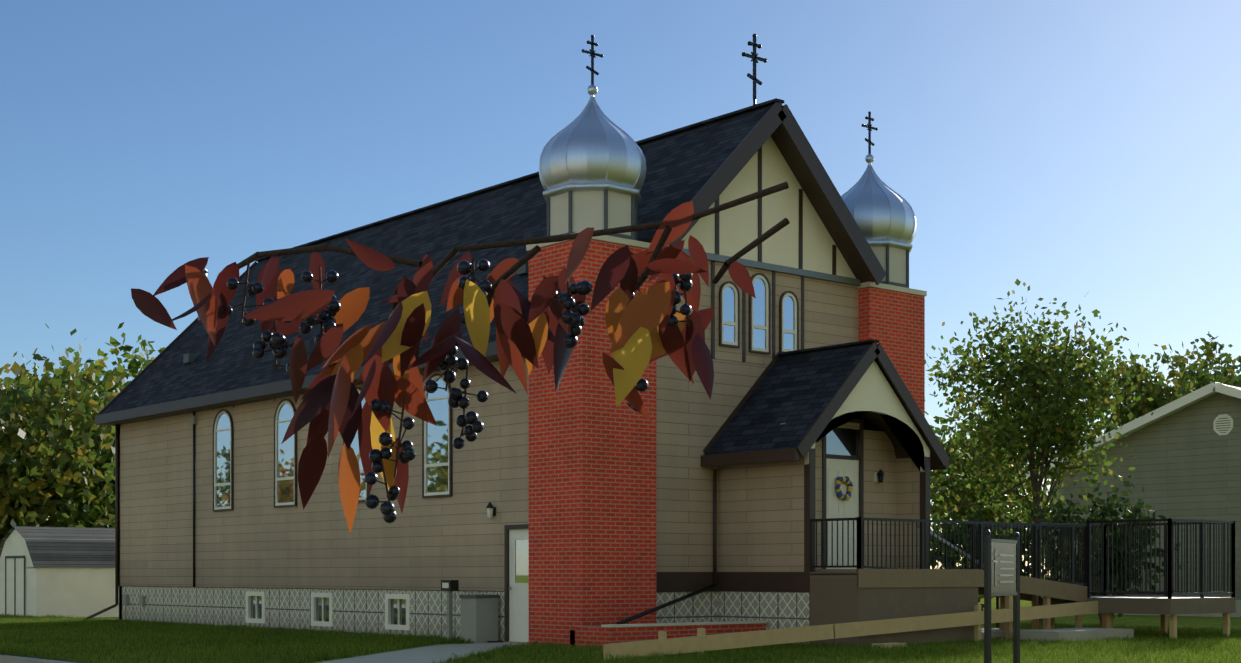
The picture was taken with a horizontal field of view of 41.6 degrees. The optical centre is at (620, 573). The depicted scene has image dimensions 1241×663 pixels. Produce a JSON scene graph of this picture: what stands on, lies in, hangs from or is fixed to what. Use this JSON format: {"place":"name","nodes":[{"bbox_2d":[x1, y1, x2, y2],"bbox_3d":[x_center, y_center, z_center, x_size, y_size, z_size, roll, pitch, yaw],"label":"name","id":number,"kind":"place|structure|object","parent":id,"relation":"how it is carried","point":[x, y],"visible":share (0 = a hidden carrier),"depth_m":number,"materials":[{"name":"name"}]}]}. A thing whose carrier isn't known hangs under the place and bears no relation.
{"place":"outdoors","nodes":[
{"label":"outdoors","id":0,"kind":"place"},
{"bbox_2d":[131,181,789,534],"bbox_3d":[-0.138,-0.197,1.516,0.585,0.323,0.276,0,0,-1],"label":"berry branch","id":1,"kind":"object","parent":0,"point":[647,326],"visible":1,"depth_m":1.48,"materials":[{"name":"red plant"}]},
{"bbox_2d":[0,612,1240,662],"label":"lawn turf","id":2,"kind":"structure","parent":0,"point":[100,640],"depth_m":26.50,"materials":[{"name":"green plant"}]},
{"bbox_2d":[441,580,458,638],"bbox_3d":[-3.192,0.688,30.475,0.190,1.150,0.320,0,0,-40],"label":"mailbox","id":3,"kind":"object","parent":2,"relation":"on","point":[449,586],"visible":0.91,"depth_m":30.44,"materials":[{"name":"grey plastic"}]},
{"bbox_2d":[930,498,1055,610],"bbox_3d":[8.285,-0.272,39.109,3.589,3.088,4.352,0,0,-40],"label":"dark shrub","id":4,"kind":"object","parent":2,"relation":"on","point":[972,518],"visible":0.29,"depth_m":38.60,"materials":[{"name":"green plant"}]},
{"bbox_2d":[984,530,1019,662],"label":"church sign","id":5,"kind":"object","parent":2,"relation":"on","point":[1001,567],"visible":1,"depth_m":19.64,"materials":[{"name":"black metal"}]},
{"bbox_2d":[1009,475,1183,625],"bbox_3d":[11.007,-0.487,37.764,3.902,3.532,3.458,0,0,20],"label":"dark shrub","id":6,"kind":"object","parent":2,"relation":"on","point":[1108,510],"visible":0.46,"depth_m":37.34,"materials":[{"name":"green plant"}]},
{"bbox_2d":[0,0,1240,574],"label":"sky","id":7,"kind":"structure","parent":0,"point":[1068,150],"materials":[{"name":"blue"}]},
{"bbox_2d":[91,578,1240,662],"bbox_3d":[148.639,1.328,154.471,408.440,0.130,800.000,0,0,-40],"label":"lawn terrace","id":8,"kind":"structure","parent":0,"point":[1155,620],"depth_m":44.30,"materials":[{"name":"green plant"}]},
{"bbox_2d":[0,526,118,617],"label":"shed","id":9,"kind":"structure","parent":8,"relation":"on","point":[60,571],"depth_m":47.29,"materials":[{"name":"grey wood"}]},
{"bbox_2d":[0,351,121,398],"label":"tree","id":10,"kind":"object","parent":8,"relation":"on","point":[7,370],"visible":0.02,"depth_m":77.18,"materials":[{"name":"green plant"}]},
{"bbox_2d":[0,324,128,543],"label":"tree","id":11,"kind":"object","parent":8,"relation":"on","point":[35,449],"visible":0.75,"depth_m":55.43,"materials":[{"name":"green plant"}]},
{"bbox_2d":[0,328,141,527],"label":"tree","id":12,"kind":"object","parent":8,"relation":"on","point":[97,488],"visible":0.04,"depth_m":60.65,"materials":[{"name":"green plant"}]},
{"bbox_2d":[12,322,180,527],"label":"tree","id":13,"kind":"object","parent":8,"relation":"on","point":[134,365],"depth_m":68.21,"materials":[{"name":"green plant"}]},
{"bbox_2d":[0,624,503,662],"bbox_3d":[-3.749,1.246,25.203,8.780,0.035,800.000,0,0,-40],"label":"dirt strip","id":14,"kind":"object","parent":8,"relation":"on","point":[203,626],"visible":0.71,"depth_m":25.05,"materials":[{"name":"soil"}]},
{"bbox_2d":[459,594,499,642],"bbox_3d":[-2.601,0.823,30.111,0.540,0.880,0.540,0,0,-40],"label":"utility bin","id":15,"kind":"object","parent":14,"relation":"on","point":[479,618],"visible":0.93,"depth_m":29.92,"materials":[{"name":"grey plastic"}]},
{"bbox_2d":[319,642,526,662],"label":"walkway","id":16,"kind":"structure","parent":8,"relation":"on","point":[430,654],"depth_m":25.52,"materials":[{"name":"concrete"}]},
{"bbox_2d":[84,98,926,645],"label":"church","id":17,"kind":"structure","parent":8,"relation":"on","point":[542,508],"depth_m":31.76,"materials":[{"name":"beige wood"}]},
{"bbox_2d":[539,35,645,240],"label":"dome","id":18,"kind":"structure","parent":17,"relation":"on","point":[592,167],"depth_m":28.26,"materials":[{"name":"metal"}]},
{"bbox_2d":[742,34,766,109],"bbox_3d":[2.553,-9.534,31.073,0.656,1.494,0.082,0,0,-40],"label":"cross","id":19,"kind":"object","parent":17,"relation":"on","point":[754,57],"visible":1,"depth_m":31.05,"materials":[{"name":"black metal"}]},
{"bbox_2d":[841,111,916,287],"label":"dome","id":20,"kind":"structure","parent":17,"relation":"on","point":[882,213],"depth_m":33.02,"materials":[{"name":"metal"}]},
{"bbox_2d":[570,621,766,647],"bbox_3d":[0.820,1.053,28.652,3.670,0.420,1.290,0,0,-40],"label":"brick planter","id":21,"kind":"object","parent":8,"relation":"on","point":[607,634],"visible":0.71,"depth_m":27.65,"materials":[{"name":"brick"}]},
{"bbox_2d":[701,339,949,643],"bbox_3d":[3.855,-1.503,30.447,4.180,5.532,2.440,0,0,-40],"label":"porch","id":22,"kind":"object","parent":8,"relation":"on","point":[800,439],"visible":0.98,"depth_m":29.88,"materials":[{"name":"beige wood"}]},
{"bbox_2d":[603,517,1234,659],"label":"access ramp","id":23,"kind":"structure","parent":8,"relation":"on","point":[878,606],"depth_m":29.70,"materials":[{"name":"brown wood"}]},
{"bbox_2d":[930,385,1050,567],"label":"tree","id":24,"kind":"object","parent":8,"relation":"on","point":[937,476],"visible":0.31,"depth_m":68.09,"materials":[{"name":"green plant"}]},
{"bbox_2d":[930,429,1050,533],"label":"tree","id":25,"kind":"object","parent":8,"relation":"on","point":[1014,507],"visible":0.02,"depth_m":129.79,"materials":[{"name":"green plant"}]},
{"bbox_2d":[986,478,1050,565],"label":"shrub","id":26,"kind":"object","parent":8,"relation":"on","point":[1030,520],"visible":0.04,"depth_m":141.84,"materials":[{"name":"green plant"}]},
{"bbox_2d":[925,279,1163,624],"bbox_3d":[10.014,-2.990,40.066,6.341,8.519,6.470,0,0,20],"label":"rowan tree","id":27,"kind":"object","parent":8,"relation":"on","point":[1048,416],"visible":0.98,"depth_m":39.70,"materials":[{"name":"green plant"}]},
{"bbox_2d":[1083,342,1214,437],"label":"poplar tree","id":28,"kind":"object","parent":8,"relation":"on","point":[1155,391],"visible":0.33,"depth_m":60.53,"materials":[{"name":"green plant"}]},
{"bbox_2d":[1138,355,1240,413],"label":"tree","id":29,"kind":"object","parent":8,"relation":"on","point":[1205,379],"depth_m":72.09,"materials":[{"name":"green plant"}]},
{"bbox_2d":[1168,331,1240,386],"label":"slim tree","id":30,"kind":"object","parent":8,"relation":"on","point":[1208,353],"visible":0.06,"depth_m":83.34,"materials":[{"name":"green plant"}]},
{"bbox_2d":[1026,382,1240,616],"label":"neighbour house","id":31,"kind":"structure","parent":0,"point":[1184,461],"depth_m":48.96,"materials":[{"name":"grey"}]},
{"label":"road","id":32,"kind":"structure","parent":0,"visible":0},
{"bbox_2d":[0,655,75,662],"bbox_3d":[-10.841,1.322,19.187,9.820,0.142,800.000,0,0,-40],"label":"pavement","id":33,"kind":"structure","parent":32,"relation":"on","point":[9,659],"depth_m":24.20,"materials":[{"name":"concrete"}]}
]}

